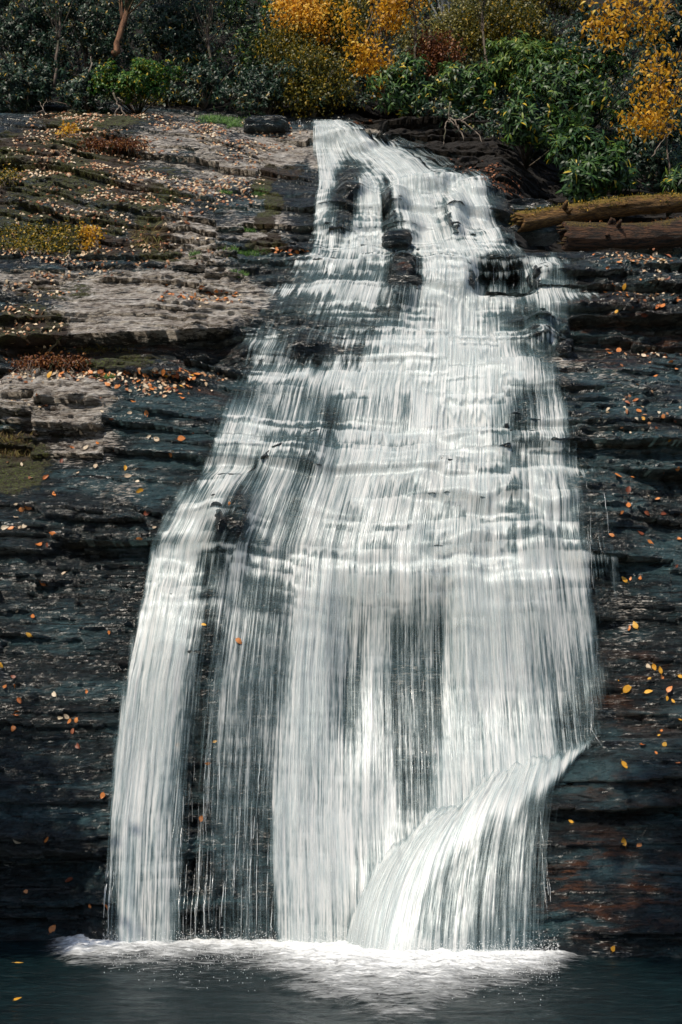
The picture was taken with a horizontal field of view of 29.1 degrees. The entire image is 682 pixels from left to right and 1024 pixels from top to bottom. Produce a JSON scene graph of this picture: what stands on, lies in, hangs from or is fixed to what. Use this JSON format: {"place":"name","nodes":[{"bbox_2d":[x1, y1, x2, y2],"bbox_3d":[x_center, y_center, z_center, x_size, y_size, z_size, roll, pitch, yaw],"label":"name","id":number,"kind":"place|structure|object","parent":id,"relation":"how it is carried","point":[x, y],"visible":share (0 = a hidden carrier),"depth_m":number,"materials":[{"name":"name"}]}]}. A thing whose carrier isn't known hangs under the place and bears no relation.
{"place":"outdoors","nodes":[
{"label":"outdoors","id":0,"kind":"place"},
{"bbox_2d":[0,100,681,957],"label":"rock cliff","id":1,"kind":"structure","parent":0,"point":[602,882],"depth_m":16.32,"materials":[{"name":"grey stone"}]},
{"bbox_2d":[0,163,22,189],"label":"shrub","id":2,"kind":"object","parent":1,"relation":"on","point":[7,176],"visible":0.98,"depth_m":22.61,"materials":[{"name":"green plant"}]},
{"bbox_2d":[0,431,37,457],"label":"grass tuft","id":3,"kind":"object","parent":1,"relation":"on","point":[7,439],"visible":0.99,"depth_m":17.14,"materials":[{"name":"green plant"}]},
{"bbox_2d":[0,53,79,112],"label":"rhododendron","id":4,"kind":"object","parent":1,"relation":"on","point":[26,95],"visible":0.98,"depth_m":26.46,"materials":[{"name":"green plant"}]},
{"bbox_2d":[36,99,46,115],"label":"bare branch","id":5,"kind":"object","parent":1,"relation":"on","point":[42,108],"visible":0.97,"depth_m":25.69,"materials":[{"name":"grey wood"}]},
{"bbox_2d":[0,217,93,255],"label":"shrub","id":6,"kind":"object","parent":1,"relation":"on","point":[53,235],"visible":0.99,"depth_m":21.11,"materials":[{"name":"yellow plant"}]},
{"bbox_2d":[27,0,72,86],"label":"slender tree","id":7,"kind":"object","parent":1,"relation":"on","point":[58,6],"visible":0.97,"depth_m":27.49,"materials":[{"name":"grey plant"}]},
{"bbox_2d":[8,345,95,374],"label":"shrub","id":8,"kind":"object","parent":1,"relation":"on","point":[43,362],"visible":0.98,"depth_m":17.74,"materials":[{"name":"brown plant"}]},
{"bbox_2d":[49,925,55,932],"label":"fallen leaf","id":9,"kind":"object","parent":1,"relation":"on","point":[52,928],"visible":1,"depth_m":14.78,"materials":[{"name":"brown plant"}]},
{"bbox_2d":[48,336,61,352],"bbox_3d":[-4.108,-2.410,18.887,0.057,0.184,0.348,11,-16,-42],"label":"fallen stick","id":10,"kind":"object","parent":1,"relation":"on","point":[51,347],"visible":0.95,"depth_m":18.91,"materials":[{"name":"wood"}]},
{"bbox_2d":[54,120,81,138],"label":"shrub","id":11,"kind":"object","parent":1,"relation":"on","point":[68,129],"visible":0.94,"depth_m":24.61,"materials":[{"name":"yellow plant"}]},
{"bbox_2d":[25,342,137,357],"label":"grass tuft","id":12,"kind":"object","parent":1,"relation":"on","point":[103,350],"visible":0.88,"depth_m":19.03,"materials":[{"name":"plant"}]},
{"bbox_2d":[36,57,127,113],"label":"rhododendron","id":13,"kind":"object","parent":1,"relation":"on","point":[73,100],"visible":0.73,"depth_m":26.22,"materials":[{"name":"green plant"}]},
{"bbox_2d":[72,221,106,250],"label":"shrub","id":14,"kind":"object","parent":1,"relation":"on","point":[92,232],"visible":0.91,"depth_m":21.06,"materials":[{"name":"yellow plant"}]},
{"bbox_2d":[95,373,115,378],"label":"grass tuft","id":15,"kind":"object","parent":1,"relation":"on","point":[106,376],"visible":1,"depth_m":17.63,"materials":[{"name":"green plant"}]},
{"bbox_2d":[76,132,152,157],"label":"shrub","id":16,"kind":"object","parent":1,"relation":"on","point":[121,144],"visible":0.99,"depth_m":23.99,"materials":[{"name":"brown plant"}]},
{"bbox_2d":[113,92,125,115],"bbox_3d":[-4.247,-7.764,25.526,0.435,0.886,0.146,0,-12,0],"label":"bare root","id":17,"kind":"object","parent":1,"relation":"attached to","point":[118,105],"visible":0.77,"depth_m":25.57,"materials":[{"name":"grey wood"}]},
{"bbox_2d":[86,57,185,113],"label":"shrub","id":18,"kind":"object","parent":1,"relation":"on","point":[129,85],"visible":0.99,"depth_m":25.94,"materials":[{"name":"green plant"}]},
{"bbox_2d":[128,218,176,249],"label":"grass tuft","id":19,"kind":"object","parent":1,"relation":"on","point":[146,238],"visible":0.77,"depth_m":21.12,"materials":[{"name":"plant"}]},
{"bbox_2d":[177,435,184,440],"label":"fallen leaf","id":20,"kind":"object","parent":1,"relation":"on","point":[180,438],"visible":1,"depth_m":17.06,"materials":[{"name":"orange plant"}]},
{"bbox_2d":[188,250,201,259],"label":"grass tuft","id":21,"kind":"object","parent":1,"relation":"on","point":[194,253],"visible":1,"depth_m":20.20,"materials":[{"name":"green plant"}]},
{"bbox_2d":[195,113,247,124],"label":"grass tuft","id":22,"kind":"object","parent":1,"relation":"on","point":[212,118],"visible":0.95,"depth_m":25.64,"materials":[{"name":"green plant"}]},
{"bbox_2d":[217,189,235,193],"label":"grass tuft","id":23,"kind":"object","parent":1,"relation":"on","point":[224,191],"visible":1,"depth_m":22.54,"materials":[{"name":"green plant"}]},
{"bbox_2d":[218,121,243,127],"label":"grass tuft","id":24,"kind":"object","parent":1,"relation":"on","point":[232,124],"visible":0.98,"depth_m":25.39,"materials":[{"name":"green plant"}]},
{"bbox_2d":[226,267,248,277],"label":"grass tuft","id":25,"kind":"object","parent":1,"relation":"on","point":[241,271],"visible":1,"depth_m":19.94,"materials":[{"name":"green plant"}]},
{"bbox_2d":[217,245,266,258],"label":"grass tuft","id":26,"kind":"object","parent":1,"relation":"on","point":[247,252],"visible":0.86,"depth_m":20.71,"materials":[{"name":"green plant"}]},
{"bbox_2d":[244,227,257,231],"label":"grass tuft","id":27,"kind":"object","parent":1,"relation":"on","point":[250,229],"visible":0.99,"depth_m":21.51,"materials":[{"name":"green plant"}]},
{"bbox_2d":[208,57,311,118],"bbox_3d":[-1.611,-8.665,26.890,2.240,1.440,0.957,0,-12,0],"label":"rhododendron","id":28,"kind":"object","parent":1,"relation":"on","point":[270,86],"visible":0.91,"depth_m":26.79,"materials":[{"name":"green plant"}]},
{"bbox_2d":[252,188,267,195],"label":"grass tuft","id":29,"kind":"object","parent":1,"relation":"on","point":[259,193],"visible":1,"depth_m":22.50,"materials":[{"name":"green plant"}]},
{"bbox_2d":[243,115,290,133],"bbox_3d":[-1.423,-7.408,25.328,0.915,0.324,0.741,0,-12,0],"label":"boulder","id":30,"kind":"object","parent":1,"relation":"on","point":[267,124],"visible":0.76,"depth_m":25.05,"materials":[{"name":"grey stone"}]},
{"bbox_2d":[293,335,318,340],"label":"boulder","id":31,"kind":"object","parent":1,"relation":"on","point":[315,338],"visible":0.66,"depth_m":18.61,"materials":[{"name":"grey stone"}]},
{"bbox_2d":[0,110,681,478],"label":"leaf litter","id":32,"kind":"object","parent":1,"relation":"on","point":[158,174],"visible":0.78,"depth_m":22.32,"materials":[{"name":"orange plant"}]},
{"bbox_2d":[121,119,584,871],"bbox_3d":[1.085,-1.565,19.935,5.829,14.806,10.021,-2,-12,10],"label":"waterfall outer curtain","id":33,"kind":"object","parent":1,"relation":"on","point":[485,373],"visible":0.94,"depth_m":18.03,"materials":[{"name":"liquid"}]},
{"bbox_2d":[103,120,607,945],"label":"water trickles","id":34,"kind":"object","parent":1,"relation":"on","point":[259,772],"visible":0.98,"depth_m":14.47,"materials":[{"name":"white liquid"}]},
{"bbox_2d":[382,229,412,248],"bbox_3d":[0.879,-4.254,20.656,0.489,0.266,0.479,0,-12,0],"label":"boulder","id":35,"kind":"object","parent":1,"relation":"on","point":[402,238],"visible":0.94,"depth_m":20.49,"materials":[{"name":"black stone"}]},
{"bbox_2d":[386,274,419,291],"bbox_3d":[0.914,-3.342,19.656,0.526,0.337,0.450,0,-12,0],"label":"boulder","id":36,"kind":"object","parent":1,"relation":"on","point":[413,281],"visible":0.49,"depth_m":19.50,"materials":[{"name":"grey stone"}]},
{"bbox_2d":[393,253,414,268],"bbox_3d":[0.950,-3.743,19.984,0.342,0.272,0.510,0,-12,0],"label":"boulder","id":37,"kind":"object","parent":1,"relation":"on","point":[397,257],"visible":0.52,"depth_m":19.79,"materials":[{"name":"grey stone"}]},
{"bbox_2d":[349,759,546,948],"bbox_3d":[1.493,3.462,14.038,3.010,2.486,1.333,0,-12,0],"label":"side waterfall outer curtain","id":38,"kind":"object","parent":1,"relation":"on","point":[536,769],"visible":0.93,"depth_m":14.07,"materials":[{"name":"liquid"}]},
{"bbox_2d":[443,102,481,144],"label":"bare branch","id":39,"kind":"object","parent":1,"relation":"attached to","point":[454,120],"visible":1,"depth_m":24.41,"materials":[{"name":"grey wood"}]},
{"bbox_2d":[508,225,558,245],"bbox_3d":[3.152,-4.591,21.760,1.003,0.238,0.664,0,-12,0],"label":"boulder","id":40,"kind":"object","parent":1,"relation":"on","point":[544,236],"visible":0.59,"depth_m":21.59,"materials":[{"name":"black stone"}]},
{"bbox_2d":[555,344,571,357],"bbox_3d":[3.100,-2.224,18.383,0.227,0.168,0.366,0,-12,0],"label":"boulder","id":41,"kind":"object","parent":1,"relation":"on","point":[567,354],"visible":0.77,"depth_m":18.24,"materials":[{"name":"grey stone"}]},
{"bbox_2d":[594,710,615,720],"bbox_3d":[2.936,2.264,14.596,0.227,0.121,0.255,0,-12,0],"label":"boulder","id":42,"kind":"object","parent":1,"relation":"on","point":[603,715],"visible":1,"depth_m":14.49,"materials":[{"name":"grey stone"}]},
{"bbox_2d":[556,216,681,251],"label":"fallen log","id":43,"kind":"object","parent":1,"relation":"on","point":[591,236],"visible":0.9,"depth_m":21.31,"materials":[{"name":"brown wood"}]},
{"bbox_2d":[509,190,681,231],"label":"fallen log","id":44,"kind":"object","parent":43,"relation":"on","point":[594,210],"visible":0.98,"depth_m":21.56,"materials":[{"name":"brown wood"}]},
{"bbox_2d":[621,837,626,845],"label":"fallen leaf","id":45,"kind":"object","parent":1,"relation":"on","point":[623,840],"visible":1,"depth_m":13.92,"materials":[{"name":"yellow plant"}]},
{"bbox_2d":[623,685,630,692],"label":"fallen leaf","id":46,"kind":"object","parent":1,"relation":"on","point":[626,688],"visible":1,"depth_m":15.55,"materials":[{"name":"yellow plant"}]},
{"bbox_2d":[632,621,637,628],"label":"fallen leaf","id":47,"kind":"object","parent":1,"relation":"on","point":[635,624],"visible":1,"depth_m":15.88,"materials":[{"name":"yellow plant"}]},
{"bbox_2d":[666,686,671,693],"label":"fallen leaf","id":48,"kind":"object","parent":1,"relation":"on","point":[669,689],"visible":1,"depth_m":15.48,"materials":[{"name":"orange plant"}]},
{"bbox_2d":[660,162,681,217],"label":"rhododendron","id":49,"kind":"object","parent":1,"relation":"on","point":[673,180],"visible":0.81,"depth_m":22.50,"materials":[{"name":"green plant"}]},
{"bbox_2d":[0,934,681,1023],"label":"pool water","id":50,"kind":"structure","parent":0,"point":[63,980],"depth_m":11.18,"materials":[{"name":"liquid"}]},
{"bbox_2d":[102,898,559,1002],"bbox_3d":[-0.573,4.048,12.443,5.338,0.499,5.059,-3,-13,14],"label":"splash","id":51,"kind":"object","parent":50,"relation":"on","point":[519,949],"visible":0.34,"depth_m":13.06,"materials":[{"name":"white liquid"}]},
{"bbox_2d":[0,0,681,252],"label":"forest bank","id":52,"kind":"structure","parent":0,"point":[471,150],"depth_m":26.15,"materials":[{"name":"green plant"}]},
{"bbox_2d":[0,0,85,81],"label":"rhododendron","id":53,"kind":"object","parent":52,"relation":"on","point":[22,27],"visible":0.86,"depth_m":28.11,"materials":[{"name":"green plant"}]},
{"bbox_2d":[32,0,134,84],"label":"rhododendron","id":54,"kind":"object","parent":52,"relation":"on","point":[89,36],"visible":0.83,"depth_m":28.57,"materials":[{"name":"green plant"}]},
{"bbox_2d":[111,0,144,56],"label":"leaning tree","id":55,"kind":"object","parent":52,"relation":"on","point":[115,52],"visible":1,"depth_m":28.02,"materials":[{"name":"brown plant"}]},
{"bbox_2d":[131,93,192,106],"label":"shrub","id":56,"kind":"object","parent":52,"relation":"on","point":[166,101],"visible":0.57,"depth_m":27.52,"materials":[{"name":"green plant"}]},
{"bbox_2d":[108,0,258,71],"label":"rhododendron","id":57,"kind":"object","parent":52,"relation":"on","point":[173,35],"visible":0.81,"depth_m":28.96,"materials":[{"name":"green plant"}]},
{"bbox_2d":[149,53,253,109],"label":"rhododendron","id":58,"kind":"object","parent":52,"relation":"on","point":[197,74],"visible":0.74,"depth_m":27.46,"materials":[{"name":"green plant"}]},
{"bbox_2d":[202,0,310,82],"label":"rhododendron","id":59,"kind":"object","parent":52,"relation":"on","point":[245,47],"visible":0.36,"depth_m":28.85,"materials":[{"name":"green plant"}]},
{"bbox_2d":[247,17,326,78],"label":"autumn shrub","id":60,"kind":"object","parent":52,"relation":"on","point":[284,38],"visible":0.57,"depth_m":28.02,"materials":[{"name":"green plant"}]},
{"bbox_2d":[261,0,341,53],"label":"autumn tree","id":61,"kind":"object","parent":52,"relation":"on","point":[302,9],"visible":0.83,"depth_m":28.18,"materials":[{"name":"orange plant"}]},
{"bbox_2d":[260,34,363,118],"bbox_3d":[-0.604,-8.956,27.034,2.160,1.966,1.179,0,-12,0],"label":"autumn shrub","id":62,"kind":"object","parent":52,"relation":"on","point":[321,68],"visible":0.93,"depth_m":26.90,"materials":[{"name":"green plant"}]},
{"bbox_2d":[0,0,681,169],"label":"undergrowth","id":63,"kind":"object","parent":52,"relation":"on","point":[397,51],"visible":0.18,"depth_m":29.59,"materials":[{"name":"green plant"}]},
{"bbox_2d":[187,0,225,91],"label":"slender tree","id":64,"kind":"object","parent":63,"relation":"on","point":[206,30],"visible":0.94,"depth_m":28.43,"materials":[{"name":"grey plant"}]},
{"bbox_2d":[306,0,387,72],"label":"autumn shrub","id":65,"kind":"object","parent":52,"relation":"on","point":[337,42],"visible":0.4,"depth_m":28.79,"materials":[{"name":"orange plant"}]},
{"bbox_2d":[331,0,420,114],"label":"autumn tree","id":66,"kind":"object","parent":52,"relation":"on","point":[381,7],"visible":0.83,"depth_m":27.36,"materials":[{"name":"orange plant"}]},
{"bbox_2d":[364,43,450,117],"bbox_3d":[1.378,-8.620,26.275,1.840,1.587,0.927,0,-12,0],"label":"rhododendron","id":67,"kind":"object","parent":52,"relation":"on","point":[406,88],"visible":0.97,"depth_m":26.11,"materials":[{"name":"green plant"}]},
{"bbox_2d":[387,0,435,63],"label":"slender tree","id":68,"kind":"object","parent":52,"relation":"on","point":[414,13],"visible":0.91,"depth_m":27.52,"materials":[{"name":"grey plant"}]},
{"bbox_2d":[405,18,467,103],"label":"autumn shrub","id":69,"kind":"object","parent":52,"relation":"on","point":[436,54],"visible":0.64,"depth_m":27.64,"materials":[{"name":"red plant"}]},
{"bbox_2d":[428,0,464,63],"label":"grey tree","id":70,"kind":"object","parent":52,"relation":"on","point":[441,6],"visible":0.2,"depth_m":30.24,"materials":[{"name":"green plant"}]},
{"bbox_2d":[390,0,507,82],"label":"autumn shrub","id":71,"kind":"object","parent":52,"relation":"on","point":[448,22],"visible":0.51,"depth_m":28.76,"materials":[{"name":"green plant"}]},
{"bbox_2d":[426,45,509,120],"bbox_3d":[2.670,-8.622,26.443,2.040,1.737,1.106,0,-12,0],"label":"rhododendron","id":72,"kind":"object","parent":52,"relation":"on","point":[463,90],"visible":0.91,"depth_m":26.28,"materials":[{"name":"green plant"}]},
{"bbox_2d":[460,0,511,75],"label":"slender tree","id":73,"kind":"object","parent":52,"relation":"on","point":[483,5],"visible":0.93,"depth_m":27.56,"materials":[{"name":"grey plant"}]},
{"bbox_2d":[453,0,548,72],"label":"autumn shrub","id":74,"kind":"object","parent":52,"relation":"on","point":[506,25],"visible":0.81,"depth_m":28.55,"materials":[{"name":"green plant"}]},
{"bbox_2d":[480,31,566,104],"bbox_3d":[3.736,-8.942,26.574,1.713,1.387,1.648,-11,-17,42],"label":"rhododendron","id":75,"kind":"object","parent":52,"relation":"on","point":[516,50],"visible":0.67,"depth_m":26.20,"materials":[{"name":"green plant"}]},
{"bbox_2d":[507,198,551,211],"bbox_3d":[3.109,-5.096,22.337,0.934,0.294,0.687,0,-12,0],"label":"boulder","id":76,"kind":"object","parent":52,"relation":"on","point":[519,204],"visible":0.2,"depth_m":22.05,"materials":[{"name":"grey stone"}]},
{"bbox_2d":[494,0,591,47],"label":"rhododendron","id":77,"kind":"object","parent":52,"relation":"on","point":[540,11],"visible":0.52,"depth_m":29.38,"materials":[{"name":"green plant"}]},
{"bbox_2d":[498,88,593,168],"bbox_3d":[3.819,-7.231,24.857,1.846,1.178,1.437,0,-12,0],"label":"rhododendron","id":78,"kind":"object","parent":52,"relation":"on","point":[521,126],"visible":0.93,"depth_m":24.49,"materials":[{"name":"green plant"}]},
{"bbox_2d":[509,37,637,165],"bbox_3d":[4.511,-8.190,25.763,2.153,2.226,2.154,11,-17,-42],"label":"rhododendron","id":79,"kind":"object","parent":52,"relation":"on","point":[584,92],"visible":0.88,"depth_m":25.37,"materials":[{"name":"green plant"}]},
{"bbox_2d":[566,0,610,29],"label":"slender tree","id":80,"kind":"object","parent":52,"relation":"on","point":[585,9],"visible":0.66,"depth_m":27.62,"materials":[{"name":"grey plant"}]},
{"bbox_2d":[544,122,639,221],"bbox_3d":[4.439,-6.183,23.412,1.463,1.629,1.501,-10,-16,38],"label":"rhododendron","id":81,"kind":"object","parent":52,"relation":"on","point":[593,169],"visible":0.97,"depth_m":23.12,"materials":[{"name":"green plant"}]},
{"bbox_2d":[547,0,676,127],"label":"rhododendron","id":82,"kind":"object","parent":52,"relation":"on","point":[595,50],"visible":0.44,"depth_m":27.39,"materials":[{"name":"green plant"}]},
{"bbox_2d":[570,0,681,62],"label":"golden bough","id":83,"kind":"object","parent":52,"relation":"on","point":[609,23],"visible":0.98,"depth_m":25.46,"materials":[{"name":"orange plant"}]},
{"bbox_2d":[605,65,681,191],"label":"rhododendron","id":84,"kind":"object","parent":52,"relation":"on","point":[638,147],"visible":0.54,"depth_m":25.14,"materials":[{"name":"green plant"}]},
{"bbox_2d":[612,37,681,173],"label":"golden sapling","id":85,"kind":"object","parent":52,"relation":"on","point":[662,90],"visible":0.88,"depth_m":24.42,"materials":[{"name":"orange plant"}]},
{"bbox_2d":[610,96,681,142],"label":"golden bough","id":86,"kind":"object","parent":85,"relation":"attached to","point":[646,122],"visible":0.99,"depth_m":23.97,"materials":[{"name":"yellow plant"}]},
{"bbox_2d":[634,0,681,98],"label":"rhododendron","id":87,"kind":"object","parent":52,"relation":"on","point":[673,31],"visible":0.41,"depth_m":28.00,"materials":[{"name":"green plant"}]},
{"bbox_2d":[109,121,613,942],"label":"waterfall","id":88,"kind":"structure","parent":0,"point":[335,809],"depth_m":15.76,"materials":[{"name":"liquid"}]},
{"bbox_2d":[346,745,585,952],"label":"side waterfall","id":89,"kind":"structure","parent":0,"point":[423,864],"depth_m":13.93,"materials":[{"name":"liquid"}]}
]}

